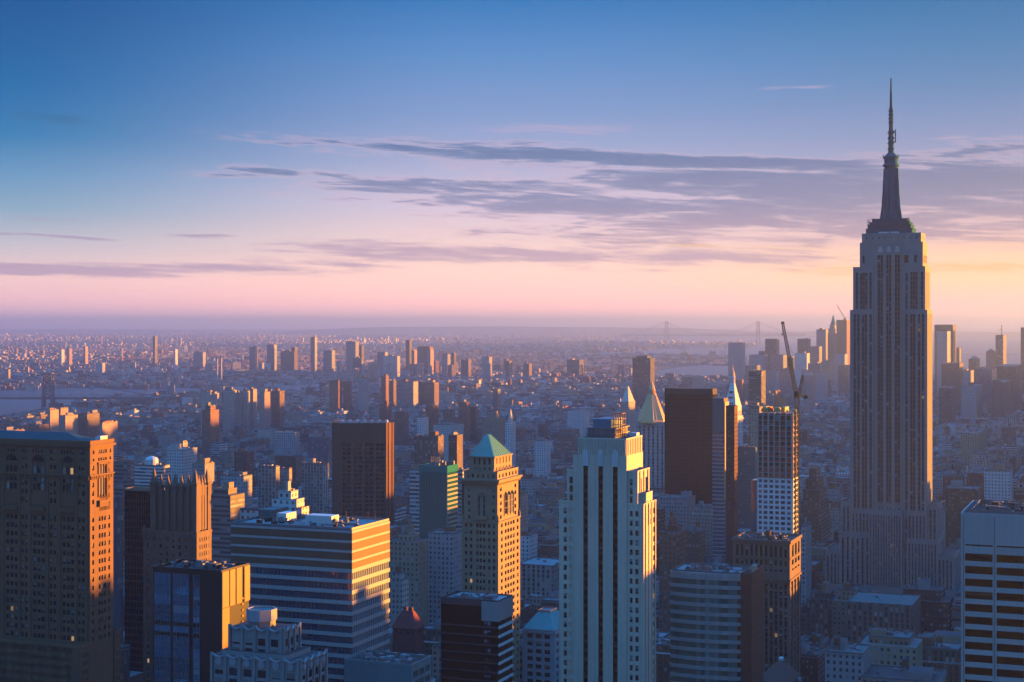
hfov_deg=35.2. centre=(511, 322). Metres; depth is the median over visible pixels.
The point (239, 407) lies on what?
housing tower
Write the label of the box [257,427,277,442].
city loft
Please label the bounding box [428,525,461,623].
apartment building
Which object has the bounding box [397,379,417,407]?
housing tower
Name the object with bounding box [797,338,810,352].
distant tower
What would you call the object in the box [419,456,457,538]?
green office
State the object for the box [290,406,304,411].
town building
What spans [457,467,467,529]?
office building
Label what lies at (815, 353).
distant tower
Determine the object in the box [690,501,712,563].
city tower
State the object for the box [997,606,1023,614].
window
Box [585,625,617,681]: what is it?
channel window
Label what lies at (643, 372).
distant tower
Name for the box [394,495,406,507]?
city loft
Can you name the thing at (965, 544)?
window
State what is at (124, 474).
apartment tower
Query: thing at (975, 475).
loft building
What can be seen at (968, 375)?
distant block
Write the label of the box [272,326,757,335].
hills
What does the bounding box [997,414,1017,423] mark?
town building
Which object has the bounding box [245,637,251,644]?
window
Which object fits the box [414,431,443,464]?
office building
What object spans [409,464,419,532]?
office building
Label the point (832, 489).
city loft
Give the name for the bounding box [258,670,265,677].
window
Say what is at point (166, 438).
city loft
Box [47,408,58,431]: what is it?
housing tower
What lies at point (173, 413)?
city loft
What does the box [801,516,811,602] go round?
loft building
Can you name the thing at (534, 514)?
office building
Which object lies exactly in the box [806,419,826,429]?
town building
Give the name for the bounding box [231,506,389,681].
office block
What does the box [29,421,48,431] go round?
city loft
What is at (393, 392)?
housing tower
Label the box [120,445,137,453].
town building
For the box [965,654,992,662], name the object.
window
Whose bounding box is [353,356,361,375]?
distant tower
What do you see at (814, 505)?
hotel building
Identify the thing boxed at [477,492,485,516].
arched window
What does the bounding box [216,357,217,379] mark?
chimney stack
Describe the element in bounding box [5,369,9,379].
distant tower
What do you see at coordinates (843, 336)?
distant tower
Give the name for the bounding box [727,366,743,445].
clock tower
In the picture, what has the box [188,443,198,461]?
city tower
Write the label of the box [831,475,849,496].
city loft
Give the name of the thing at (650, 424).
gilded tower
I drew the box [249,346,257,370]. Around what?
distant tower
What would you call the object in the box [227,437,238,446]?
town building
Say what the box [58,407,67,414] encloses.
housing tower
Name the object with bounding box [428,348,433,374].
distant block
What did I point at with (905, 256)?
window
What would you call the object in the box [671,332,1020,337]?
hills
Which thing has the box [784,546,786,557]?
window
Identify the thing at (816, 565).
city loft
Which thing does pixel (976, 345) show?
bay
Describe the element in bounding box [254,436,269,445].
city loft
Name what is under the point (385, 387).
housing tower
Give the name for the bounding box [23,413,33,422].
city loft
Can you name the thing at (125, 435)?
city loft
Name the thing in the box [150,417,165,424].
town building
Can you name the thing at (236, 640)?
window
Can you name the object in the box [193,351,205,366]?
distant tower
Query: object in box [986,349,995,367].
distant tower
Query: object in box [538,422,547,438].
city loft
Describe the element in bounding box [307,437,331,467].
office building
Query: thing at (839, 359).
distant block
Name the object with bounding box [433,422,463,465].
apartment building
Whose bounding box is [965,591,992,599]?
window
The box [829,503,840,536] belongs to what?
city loft
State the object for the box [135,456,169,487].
hospital building
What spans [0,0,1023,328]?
sky
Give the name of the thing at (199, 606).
glass block
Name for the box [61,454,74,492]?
arched window
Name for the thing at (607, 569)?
limestone tower
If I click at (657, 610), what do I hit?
city loft
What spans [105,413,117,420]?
city loft
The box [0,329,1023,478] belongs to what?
ground
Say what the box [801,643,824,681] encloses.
city loft
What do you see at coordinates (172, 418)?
town building
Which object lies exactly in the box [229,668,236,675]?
window
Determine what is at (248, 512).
office building
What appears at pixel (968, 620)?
window
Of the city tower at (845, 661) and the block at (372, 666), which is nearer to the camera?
the block at (372, 666)
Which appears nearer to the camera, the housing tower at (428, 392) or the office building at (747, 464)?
the office building at (747, 464)
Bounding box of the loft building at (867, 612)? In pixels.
[847,591,920,642]
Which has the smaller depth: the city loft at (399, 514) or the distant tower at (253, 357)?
the city loft at (399, 514)
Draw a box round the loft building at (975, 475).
[967,466,992,498]
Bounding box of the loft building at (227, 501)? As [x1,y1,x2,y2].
[211,481,244,561]
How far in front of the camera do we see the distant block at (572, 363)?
7013.27 m
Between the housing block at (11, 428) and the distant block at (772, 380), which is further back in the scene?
the distant block at (772, 380)
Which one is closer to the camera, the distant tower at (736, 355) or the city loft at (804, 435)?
the city loft at (804, 435)
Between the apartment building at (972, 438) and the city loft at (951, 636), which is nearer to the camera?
the city loft at (951, 636)
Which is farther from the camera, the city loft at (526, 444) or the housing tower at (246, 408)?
the housing tower at (246, 408)
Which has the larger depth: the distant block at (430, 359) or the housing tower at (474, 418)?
the distant block at (430, 359)
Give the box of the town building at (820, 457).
[813,455,826,461]
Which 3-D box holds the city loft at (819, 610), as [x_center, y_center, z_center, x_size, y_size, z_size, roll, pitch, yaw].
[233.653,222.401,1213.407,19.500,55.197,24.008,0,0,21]
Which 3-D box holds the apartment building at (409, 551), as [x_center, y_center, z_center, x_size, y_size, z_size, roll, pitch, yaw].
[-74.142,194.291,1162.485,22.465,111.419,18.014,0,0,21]
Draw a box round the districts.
[0,331,1023,406]
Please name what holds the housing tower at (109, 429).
on the ground
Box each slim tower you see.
[712,397,728,560]
[726,405,737,564]
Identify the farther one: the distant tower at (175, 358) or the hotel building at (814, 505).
the distant tower at (175, 358)
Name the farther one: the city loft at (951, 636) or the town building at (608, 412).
the town building at (608, 412)
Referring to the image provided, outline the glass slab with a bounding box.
[113,495,123,643]
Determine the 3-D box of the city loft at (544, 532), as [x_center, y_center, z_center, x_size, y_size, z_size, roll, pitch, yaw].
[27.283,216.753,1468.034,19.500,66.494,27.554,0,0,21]
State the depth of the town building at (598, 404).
4425.48 m
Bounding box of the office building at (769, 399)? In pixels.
[766,391,773,411]
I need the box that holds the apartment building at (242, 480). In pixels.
[221,471,251,506]
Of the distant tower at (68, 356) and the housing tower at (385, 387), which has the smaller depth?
the housing tower at (385, 387)
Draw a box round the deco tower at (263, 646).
[210,606,327,681]
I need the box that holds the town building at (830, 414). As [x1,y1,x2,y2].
[826,411,838,418]
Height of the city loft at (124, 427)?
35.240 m
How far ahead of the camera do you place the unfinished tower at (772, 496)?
1155.37 m
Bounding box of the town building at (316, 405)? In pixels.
[313,402,324,409]
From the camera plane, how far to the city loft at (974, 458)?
2476.52 m
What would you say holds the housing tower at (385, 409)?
on the ground
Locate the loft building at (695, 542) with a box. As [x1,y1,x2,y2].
[686,520,705,563]
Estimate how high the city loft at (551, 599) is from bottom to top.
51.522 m
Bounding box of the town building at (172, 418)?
[166,416,186,420]
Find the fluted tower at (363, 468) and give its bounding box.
[332,419,393,524]
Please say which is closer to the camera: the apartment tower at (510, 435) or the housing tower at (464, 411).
the apartment tower at (510, 435)
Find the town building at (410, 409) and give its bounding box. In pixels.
[404,405,422,412]
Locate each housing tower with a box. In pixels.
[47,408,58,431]
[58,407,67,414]
[59,412,77,433]
[101,420,117,454]
[201,390,216,431]
[202,402,218,457]
[223,387,236,432]
[237,391,242,424]
[242,388,249,430]
[249,387,256,431]
[260,389,269,427]
[271,388,284,430]
[329,378,341,412]
[343,380,351,410]
[358,375,368,411]
[379,401,391,419]
[381,374,388,403]
[390,379,395,407]
[394,408,408,445]
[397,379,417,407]
[419,380,438,405]
[426,403,438,431]
[443,407,454,422]
[459,399,469,440]
[470,404,478,441]
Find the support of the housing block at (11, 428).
on the ground
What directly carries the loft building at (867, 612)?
on the ground
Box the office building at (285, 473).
[280,467,291,489]
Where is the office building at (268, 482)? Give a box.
[258,464,279,507]
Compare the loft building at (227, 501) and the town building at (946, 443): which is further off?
the town building at (946, 443)
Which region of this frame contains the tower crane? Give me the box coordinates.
[781,322,807,533]
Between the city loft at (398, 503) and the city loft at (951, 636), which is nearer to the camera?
the city loft at (951, 636)
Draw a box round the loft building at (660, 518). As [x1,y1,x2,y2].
[656,504,665,540]
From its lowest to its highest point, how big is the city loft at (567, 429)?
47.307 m
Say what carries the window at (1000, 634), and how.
in the white office at (992, 590)
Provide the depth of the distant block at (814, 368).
5607.75 m
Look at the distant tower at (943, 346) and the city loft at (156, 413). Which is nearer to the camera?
the city loft at (156, 413)
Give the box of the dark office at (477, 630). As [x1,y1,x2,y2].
[441,587,513,681]
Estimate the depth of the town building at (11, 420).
3831.73 m
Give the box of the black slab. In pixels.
[124,487,164,671]
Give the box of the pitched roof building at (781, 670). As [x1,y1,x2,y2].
[763,657,799,681]
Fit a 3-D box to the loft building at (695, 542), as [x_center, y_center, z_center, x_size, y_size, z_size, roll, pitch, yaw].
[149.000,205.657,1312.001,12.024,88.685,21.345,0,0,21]
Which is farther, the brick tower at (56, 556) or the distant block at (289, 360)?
the distant block at (289, 360)
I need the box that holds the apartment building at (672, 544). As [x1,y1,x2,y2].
[659,511,685,631]
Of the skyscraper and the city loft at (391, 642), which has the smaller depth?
the city loft at (391, 642)
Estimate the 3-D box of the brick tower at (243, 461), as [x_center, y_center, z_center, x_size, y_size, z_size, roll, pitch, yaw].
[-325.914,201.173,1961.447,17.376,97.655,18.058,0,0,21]
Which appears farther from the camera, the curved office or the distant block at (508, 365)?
the distant block at (508, 365)
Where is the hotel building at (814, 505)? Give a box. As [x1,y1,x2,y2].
[799,465,830,546]
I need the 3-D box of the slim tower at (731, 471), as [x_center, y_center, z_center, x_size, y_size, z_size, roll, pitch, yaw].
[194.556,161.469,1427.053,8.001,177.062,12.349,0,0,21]
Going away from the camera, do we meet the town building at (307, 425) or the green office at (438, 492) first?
the green office at (438, 492)
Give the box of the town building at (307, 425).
[295,423,318,428]
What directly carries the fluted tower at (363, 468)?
on the ground
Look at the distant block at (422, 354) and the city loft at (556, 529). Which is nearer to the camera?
the city loft at (556, 529)
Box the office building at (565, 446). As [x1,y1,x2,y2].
[554,432,577,463]
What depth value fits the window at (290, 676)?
560.77 m
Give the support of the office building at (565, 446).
on the ground
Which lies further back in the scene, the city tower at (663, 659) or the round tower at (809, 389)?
the round tower at (809, 389)
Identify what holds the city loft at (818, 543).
on the ground
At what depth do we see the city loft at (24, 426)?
3181.64 m
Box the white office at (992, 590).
[961,496,1023,681]
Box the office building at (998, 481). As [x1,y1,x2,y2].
[984,463,1012,499]
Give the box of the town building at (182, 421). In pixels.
[169,419,188,424]
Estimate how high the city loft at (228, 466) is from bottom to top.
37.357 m
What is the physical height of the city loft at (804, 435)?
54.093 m
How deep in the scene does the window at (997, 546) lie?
606.70 m
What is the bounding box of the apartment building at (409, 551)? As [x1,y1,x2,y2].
[390,515,428,625]
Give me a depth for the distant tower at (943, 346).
5107.81 m
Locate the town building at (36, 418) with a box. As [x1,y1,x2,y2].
[29,416,41,423]
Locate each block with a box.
[6,427,24,430]
[78,410,99,437]
[96,362,104,372]
[153,559,249,681]
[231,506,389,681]
[281,350,297,371]
[344,650,431,681]
[411,349,416,363]
[417,346,432,371]
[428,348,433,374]
[442,354,449,374]
[451,352,455,375]
[461,358,470,378]
[482,356,491,378]
[505,360,511,378]
[523,362,531,377]
[567,358,583,376]
[731,529,801,676]
[745,365,759,382]
[749,355,767,370]
[766,370,778,392]
[771,355,786,370]
[779,368,794,395]
[787,356,794,368]
[795,351,809,387]
[808,362,820,374]
[815,372,827,398]
[821,360,832,392]
[834,354,847,388]
[838,364,849,396]
[939,385,955,423]
[941,362,962,414]
[956,347,960,362]
[961,382,981,424]
[963,369,973,384]
[977,367,996,405]
[992,379,1010,417]
[997,364,1021,412]
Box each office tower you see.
[493,389,500,417]
[749,370,765,445]
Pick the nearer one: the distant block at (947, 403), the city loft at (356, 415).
the distant block at (947, 403)
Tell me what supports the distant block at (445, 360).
on the ground
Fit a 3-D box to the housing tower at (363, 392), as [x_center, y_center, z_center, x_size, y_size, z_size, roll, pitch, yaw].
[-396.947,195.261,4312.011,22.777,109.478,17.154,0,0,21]
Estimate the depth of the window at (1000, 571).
606.78 m
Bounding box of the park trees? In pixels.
[96,382,625,430]
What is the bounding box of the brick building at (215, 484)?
[212,481,217,492]
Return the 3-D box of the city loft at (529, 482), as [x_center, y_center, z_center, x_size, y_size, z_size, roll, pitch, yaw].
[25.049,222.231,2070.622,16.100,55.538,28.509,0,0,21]
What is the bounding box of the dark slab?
[664,388,716,504]
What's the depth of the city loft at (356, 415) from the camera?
3890.03 m
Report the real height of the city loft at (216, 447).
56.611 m
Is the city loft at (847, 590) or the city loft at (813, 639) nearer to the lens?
the city loft at (813, 639)
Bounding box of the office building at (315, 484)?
[302,458,328,513]
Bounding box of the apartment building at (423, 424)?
[417,414,428,434]
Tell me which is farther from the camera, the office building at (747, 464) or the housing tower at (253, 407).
the housing tower at (253, 407)
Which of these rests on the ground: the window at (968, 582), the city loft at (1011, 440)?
the city loft at (1011, 440)
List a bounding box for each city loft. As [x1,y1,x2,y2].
[14,424,28,430]
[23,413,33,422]
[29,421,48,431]
[31,412,46,419]
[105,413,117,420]
[113,451,127,460]
[116,415,138,422]
[118,423,130,432]
[118,432,130,438]
[134,451,151,463]
[141,423,153,438]
[151,409,161,417]
[158,430,175,447]
[165,410,182,417]
[167,395,181,405]
[182,395,192,404]
[183,403,196,410]
[210,439,227,457]
[216,448,235,466]
[220,463,233,470]
[234,422,245,440]
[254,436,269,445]
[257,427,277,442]
[281,423,301,441]
[301,427,313,443]
[324,505,331,513]
[345,411,363,418]
[389,634,392,651]
[394,448,411,459]
[394,458,410,477]
[394,476,409,487]
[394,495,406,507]
[394,506,405,524]
[395,485,408,495]
[400,487,409,504]
[424,619,440,677]
[432,636,440,679]
[439,402,451,410]
[505,398,515,407]
[516,425,524,442]
[519,458,532,467]
[520,436,532,451]
[522,474,540,493]
[525,465,534,474]
[528,491,538,502]
[528,500,549,512]
[531,524,550,543]
[537,532,558,557]
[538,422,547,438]
[539,482,565,507]
[540,591,558,610]
[547,525,558,536]
[548,507,558,521]
[560,426,579,436]
[656,592,658,628]
[659,631,670,636]
[710,555,725,563]
[799,426,809,445]
[799,451,810,462]
[801,632,828,649]
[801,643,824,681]
[806,581,836,645]
[812,546,826,567]
[812,560,821,590]
[815,540,825,546]
[815,565,824,588]
[817,442,832,451]
[826,482,842,500]
[827,448,833,458]
[829,496,840,507]
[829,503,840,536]
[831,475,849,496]
[833,578,860,637]
[857,582,871,591]
[903,578,953,633]
[916,634,960,681]
[923,630,960,642]
[936,462,952,470]
[943,502,944,547]
[947,421,955,436]
[952,438,959,449]
[952,588,960,630]
[954,460,968,471]
[970,450,978,467]
[977,450,990,466]
[1001,424,1014,444]
[1003,442,1019,470]
[1005,455,1014,476]
[1007,436,1015,444]
[1013,484,1023,500]
[1016,434,1023,445]
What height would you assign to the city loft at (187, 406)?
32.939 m
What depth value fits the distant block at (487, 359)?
7210.12 m
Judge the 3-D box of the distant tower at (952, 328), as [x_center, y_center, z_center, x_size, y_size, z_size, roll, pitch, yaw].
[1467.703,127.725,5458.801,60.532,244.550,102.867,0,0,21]
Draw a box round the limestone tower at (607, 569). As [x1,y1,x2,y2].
[559,412,655,681]
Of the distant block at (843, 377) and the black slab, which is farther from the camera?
the distant block at (843, 377)
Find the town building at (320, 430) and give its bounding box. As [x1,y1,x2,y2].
[314,426,324,436]
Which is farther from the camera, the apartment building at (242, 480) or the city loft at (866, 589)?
the apartment building at (242, 480)
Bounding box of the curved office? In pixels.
[670,561,763,681]
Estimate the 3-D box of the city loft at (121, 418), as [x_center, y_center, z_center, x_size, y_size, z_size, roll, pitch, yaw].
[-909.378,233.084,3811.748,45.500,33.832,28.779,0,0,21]
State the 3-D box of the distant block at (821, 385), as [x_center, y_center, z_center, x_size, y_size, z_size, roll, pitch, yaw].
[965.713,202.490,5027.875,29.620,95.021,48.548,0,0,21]
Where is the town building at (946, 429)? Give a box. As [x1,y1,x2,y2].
[943,426,949,434]
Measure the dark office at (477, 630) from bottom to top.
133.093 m
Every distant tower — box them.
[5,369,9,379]
[59,349,63,364]
[66,348,71,364]
[83,346,87,363]
[153,336,156,362]
[173,348,177,369]
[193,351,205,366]
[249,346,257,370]
[267,345,276,370]
[311,336,316,372]
[323,350,334,372]
[346,341,358,371]
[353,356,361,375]
[359,345,363,363]
[377,352,387,372]
[383,355,399,379]
[406,340,411,370]
[632,355,654,407]
[728,342,744,383]
[765,339,778,369]
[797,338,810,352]
[810,346,821,362]
[816,328,828,360]
[836,319,849,364]
[934,325,955,392]
[937,331,950,396]
[969,356,979,383]
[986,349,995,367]
[1021,327,1023,379]
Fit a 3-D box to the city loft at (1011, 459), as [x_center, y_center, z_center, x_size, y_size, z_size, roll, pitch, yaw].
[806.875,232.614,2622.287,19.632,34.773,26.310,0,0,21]
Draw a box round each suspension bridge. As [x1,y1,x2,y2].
[0,373,178,406]
[374,363,530,385]
[555,365,631,381]
[621,321,805,344]
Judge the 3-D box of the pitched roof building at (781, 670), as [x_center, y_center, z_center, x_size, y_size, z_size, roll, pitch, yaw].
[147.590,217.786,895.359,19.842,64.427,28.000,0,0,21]
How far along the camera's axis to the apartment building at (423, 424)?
2709.46 m
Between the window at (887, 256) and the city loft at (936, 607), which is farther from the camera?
the window at (887, 256)
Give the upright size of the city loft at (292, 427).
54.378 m
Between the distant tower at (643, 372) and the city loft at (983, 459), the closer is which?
the city loft at (983, 459)
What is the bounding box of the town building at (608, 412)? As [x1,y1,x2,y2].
[599,409,615,416]
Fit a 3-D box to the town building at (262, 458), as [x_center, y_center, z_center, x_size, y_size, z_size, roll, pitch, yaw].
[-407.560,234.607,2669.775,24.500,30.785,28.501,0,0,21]
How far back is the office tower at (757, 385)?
2505.66 m
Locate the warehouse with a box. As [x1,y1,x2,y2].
[567,409,589,436]
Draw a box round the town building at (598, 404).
[587,402,604,407]
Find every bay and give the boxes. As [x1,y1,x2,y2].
[548,338,1020,355]
[655,354,1020,376]
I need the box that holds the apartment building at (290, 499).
[272,481,308,513]
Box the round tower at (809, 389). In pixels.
[803,373,814,412]
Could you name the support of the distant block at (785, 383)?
on the ground
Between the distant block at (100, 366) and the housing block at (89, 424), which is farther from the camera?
the distant block at (100, 366)
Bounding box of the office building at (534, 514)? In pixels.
[528,509,545,519]
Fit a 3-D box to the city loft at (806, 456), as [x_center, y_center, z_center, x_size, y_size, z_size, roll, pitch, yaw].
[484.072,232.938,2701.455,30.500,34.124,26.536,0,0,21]
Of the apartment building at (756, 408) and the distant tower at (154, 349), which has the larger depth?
the distant tower at (154, 349)
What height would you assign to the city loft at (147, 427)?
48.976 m
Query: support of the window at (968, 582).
in the white office at (992, 590)
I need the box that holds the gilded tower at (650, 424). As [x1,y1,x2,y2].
[635,381,664,495]
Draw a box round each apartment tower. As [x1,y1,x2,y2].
[113,456,134,536]
[167,443,196,482]
[180,440,187,447]
[275,430,299,454]
[275,452,301,489]
[448,432,462,467]
[505,409,515,466]
[520,490,527,530]
[621,386,634,432]
[774,389,779,411]
[780,396,785,407]
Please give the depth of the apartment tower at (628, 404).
2609.28 m
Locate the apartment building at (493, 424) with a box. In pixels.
[483,411,503,445]
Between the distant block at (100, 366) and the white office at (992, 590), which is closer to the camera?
the white office at (992, 590)
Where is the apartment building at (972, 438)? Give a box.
[960,426,986,465]
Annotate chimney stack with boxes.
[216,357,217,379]
[220,356,221,378]
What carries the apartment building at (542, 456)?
on the ground
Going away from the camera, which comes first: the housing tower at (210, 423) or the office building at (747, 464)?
the office building at (747, 464)
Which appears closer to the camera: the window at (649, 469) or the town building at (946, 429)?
the window at (649, 469)
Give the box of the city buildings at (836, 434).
[0,394,1023,681]
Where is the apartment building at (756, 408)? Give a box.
[751,402,762,445]
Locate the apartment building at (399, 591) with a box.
[389,566,408,627]
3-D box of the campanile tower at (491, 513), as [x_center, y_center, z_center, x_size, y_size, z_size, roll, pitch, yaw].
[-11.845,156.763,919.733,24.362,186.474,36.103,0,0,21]
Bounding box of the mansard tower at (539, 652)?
[520,607,558,681]
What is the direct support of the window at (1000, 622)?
in the white office at (992, 590)
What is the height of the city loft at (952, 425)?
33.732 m
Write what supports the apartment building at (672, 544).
on the ground
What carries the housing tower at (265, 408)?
on the ground
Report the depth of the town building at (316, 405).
4426.03 m
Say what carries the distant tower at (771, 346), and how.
on the ground
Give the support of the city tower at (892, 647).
on the ground
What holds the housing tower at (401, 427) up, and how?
on the ground
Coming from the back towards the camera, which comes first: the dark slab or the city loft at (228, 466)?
the city loft at (228, 466)
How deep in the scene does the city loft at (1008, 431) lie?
3148.34 m
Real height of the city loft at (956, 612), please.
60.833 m
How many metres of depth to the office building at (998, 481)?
1756.18 m
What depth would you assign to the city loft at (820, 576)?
1362.66 m
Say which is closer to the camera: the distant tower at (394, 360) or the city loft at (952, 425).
the city loft at (952, 425)
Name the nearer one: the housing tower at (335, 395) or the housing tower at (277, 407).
the housing tower at (277, 407)
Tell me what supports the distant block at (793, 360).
on the ground
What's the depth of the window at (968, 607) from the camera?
610.94 m
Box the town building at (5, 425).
[1,422,13,429]
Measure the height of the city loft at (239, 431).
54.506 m
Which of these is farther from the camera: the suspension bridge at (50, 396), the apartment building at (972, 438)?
the suspension bridge at (50, 396)
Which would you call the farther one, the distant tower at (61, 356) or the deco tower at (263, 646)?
the distant tower at (61, 356)
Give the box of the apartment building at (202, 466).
[192,458,213,481]
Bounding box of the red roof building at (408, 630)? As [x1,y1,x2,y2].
[391,606,424,653]
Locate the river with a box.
[0,374,615,414]
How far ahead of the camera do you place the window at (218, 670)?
571.41 m
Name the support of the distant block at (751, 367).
on the ground
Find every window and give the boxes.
[5,452,18,490]
[32,453,45,491]
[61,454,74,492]
[98,461,107,496]
[215,666,222,673]
[215,677,222,681]
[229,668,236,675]
[233,636,239,643]
[243,669,250,676]
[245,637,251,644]
[258,638,264,645]
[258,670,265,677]
[271,639,277,646]
[272,671,279,679]
[287,673,294,680]
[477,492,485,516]
[504,490,513,515]
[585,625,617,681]
[649,469,662,492]
[755,545,757,555]
[765,558,797,671]
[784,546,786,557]
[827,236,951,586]
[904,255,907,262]
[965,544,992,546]
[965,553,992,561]
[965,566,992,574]
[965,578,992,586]
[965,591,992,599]
[965,604,992,612]
[965,616,992,624]
[965,629,992,637]
[965,641,992,650]
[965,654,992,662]
[965,667,992,675]
[965,679,992,681]
[997,546,1023,547]
[997,555,1023,563]
[997,567,1023,575]
[997,580,1023,588]
[997,593,1023,601]
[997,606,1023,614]
[997,618,1023,626]
[997,631,1023,639]
[997,644,1023,652]
[997,656,1023,665]
[997,669,1023,677]
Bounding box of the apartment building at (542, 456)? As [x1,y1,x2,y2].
[535,437,550,476]
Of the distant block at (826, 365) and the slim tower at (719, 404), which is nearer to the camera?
the slim tower at (719, 404)
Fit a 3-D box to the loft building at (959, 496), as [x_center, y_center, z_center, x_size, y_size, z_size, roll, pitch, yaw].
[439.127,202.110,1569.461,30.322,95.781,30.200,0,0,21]
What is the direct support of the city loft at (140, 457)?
on the ground
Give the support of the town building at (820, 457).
on the ground
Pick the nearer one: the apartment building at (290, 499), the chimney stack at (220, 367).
the apartment building at (290, 499)
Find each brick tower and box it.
[0,430,121,681]
[234,448,253,497]
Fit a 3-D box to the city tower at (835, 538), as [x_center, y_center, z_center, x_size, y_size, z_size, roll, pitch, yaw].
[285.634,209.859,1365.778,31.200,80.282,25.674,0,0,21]
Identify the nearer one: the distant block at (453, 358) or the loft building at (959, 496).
the loft building at (959, 496)
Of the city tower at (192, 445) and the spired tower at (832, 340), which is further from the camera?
the spired tower at (832, 340)
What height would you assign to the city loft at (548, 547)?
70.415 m
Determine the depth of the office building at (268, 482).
1603.89 m
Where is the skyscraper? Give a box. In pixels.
[825,78,960,599]
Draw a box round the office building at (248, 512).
[240,506,261,519]
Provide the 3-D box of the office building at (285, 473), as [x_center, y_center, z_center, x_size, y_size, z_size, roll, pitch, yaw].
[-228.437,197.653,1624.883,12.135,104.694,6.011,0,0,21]
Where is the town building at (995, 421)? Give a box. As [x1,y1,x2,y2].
[987,418,1000,426]
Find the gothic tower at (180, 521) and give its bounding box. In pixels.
[142,467,212,681]
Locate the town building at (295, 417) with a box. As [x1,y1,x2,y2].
[284,412,302,422]
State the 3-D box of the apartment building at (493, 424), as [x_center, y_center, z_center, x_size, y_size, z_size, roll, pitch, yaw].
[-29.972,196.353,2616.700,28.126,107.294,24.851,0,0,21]
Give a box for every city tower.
[121,644,129,681]
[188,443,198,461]
[656,636,670,681]
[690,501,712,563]
[824,635,870,681]
[828,523,840,545]
[861,628,922,666]
[861,657,946,681]
[942,470,964,500]
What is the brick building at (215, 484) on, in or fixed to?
on the ground
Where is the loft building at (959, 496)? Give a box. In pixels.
[945,480,980,547]
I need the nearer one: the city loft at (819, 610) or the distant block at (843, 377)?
the city loft at (819, 610)
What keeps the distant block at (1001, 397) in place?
on the ground
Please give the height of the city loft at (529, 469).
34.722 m
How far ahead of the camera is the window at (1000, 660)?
606.78 m
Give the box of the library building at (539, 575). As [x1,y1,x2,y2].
[520,557,558,598]
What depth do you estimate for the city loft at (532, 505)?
1890.68 m
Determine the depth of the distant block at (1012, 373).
4311.12 m
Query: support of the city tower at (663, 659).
on the ground
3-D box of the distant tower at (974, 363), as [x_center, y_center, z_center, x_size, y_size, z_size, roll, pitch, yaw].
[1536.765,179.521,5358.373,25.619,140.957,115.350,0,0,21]
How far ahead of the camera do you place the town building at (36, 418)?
3750.46 m
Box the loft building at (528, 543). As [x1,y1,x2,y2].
[520,530,537,561]
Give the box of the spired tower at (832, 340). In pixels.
[829,315,835,380]
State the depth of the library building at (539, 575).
1286.59 m
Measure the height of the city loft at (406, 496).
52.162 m
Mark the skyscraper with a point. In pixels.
(891, 536)
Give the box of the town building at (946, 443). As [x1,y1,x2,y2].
[938,439,951,448]
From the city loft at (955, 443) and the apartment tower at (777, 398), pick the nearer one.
the apartment tower at (777, 398)
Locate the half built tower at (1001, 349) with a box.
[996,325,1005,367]
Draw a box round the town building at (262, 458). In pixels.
[259,456,274,462]
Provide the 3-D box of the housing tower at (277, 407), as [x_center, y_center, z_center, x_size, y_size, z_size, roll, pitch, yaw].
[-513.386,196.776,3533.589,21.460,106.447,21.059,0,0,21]
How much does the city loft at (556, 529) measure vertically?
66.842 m
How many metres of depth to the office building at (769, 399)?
2952.86 m
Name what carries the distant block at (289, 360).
on the ground
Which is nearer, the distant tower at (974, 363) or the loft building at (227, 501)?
the loft building at (227, 501)
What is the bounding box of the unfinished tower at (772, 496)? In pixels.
[751,406,797,533]
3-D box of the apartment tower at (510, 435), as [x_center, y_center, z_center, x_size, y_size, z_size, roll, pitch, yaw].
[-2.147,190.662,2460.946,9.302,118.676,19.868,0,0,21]
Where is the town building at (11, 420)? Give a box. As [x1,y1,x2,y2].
[0,418,17,423]
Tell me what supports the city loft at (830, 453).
on the ground
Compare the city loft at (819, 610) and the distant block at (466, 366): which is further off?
the distant block at (466, 366)
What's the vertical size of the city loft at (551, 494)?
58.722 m
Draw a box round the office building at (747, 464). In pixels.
[738,446,756,528]
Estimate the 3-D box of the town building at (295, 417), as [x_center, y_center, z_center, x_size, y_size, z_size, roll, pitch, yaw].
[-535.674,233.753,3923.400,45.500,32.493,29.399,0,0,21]
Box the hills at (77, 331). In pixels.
[0,329,295,333]
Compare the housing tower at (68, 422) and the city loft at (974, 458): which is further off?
the housing tower at (68, 422)
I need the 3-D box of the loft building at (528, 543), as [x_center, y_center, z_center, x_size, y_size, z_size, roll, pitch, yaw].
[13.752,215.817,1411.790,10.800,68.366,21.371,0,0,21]
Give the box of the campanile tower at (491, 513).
[459,434,522,681]
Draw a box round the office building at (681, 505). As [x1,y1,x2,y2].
[654,490,694,529]
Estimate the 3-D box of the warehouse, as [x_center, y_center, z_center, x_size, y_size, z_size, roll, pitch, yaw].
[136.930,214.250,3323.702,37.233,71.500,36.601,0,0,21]
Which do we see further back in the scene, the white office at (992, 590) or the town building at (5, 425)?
the town building at (5, 425)
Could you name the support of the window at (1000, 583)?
in the white office at (992, 590)
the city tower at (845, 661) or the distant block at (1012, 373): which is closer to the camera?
the city tower at (845, 661)
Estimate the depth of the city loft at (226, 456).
2592.86 m

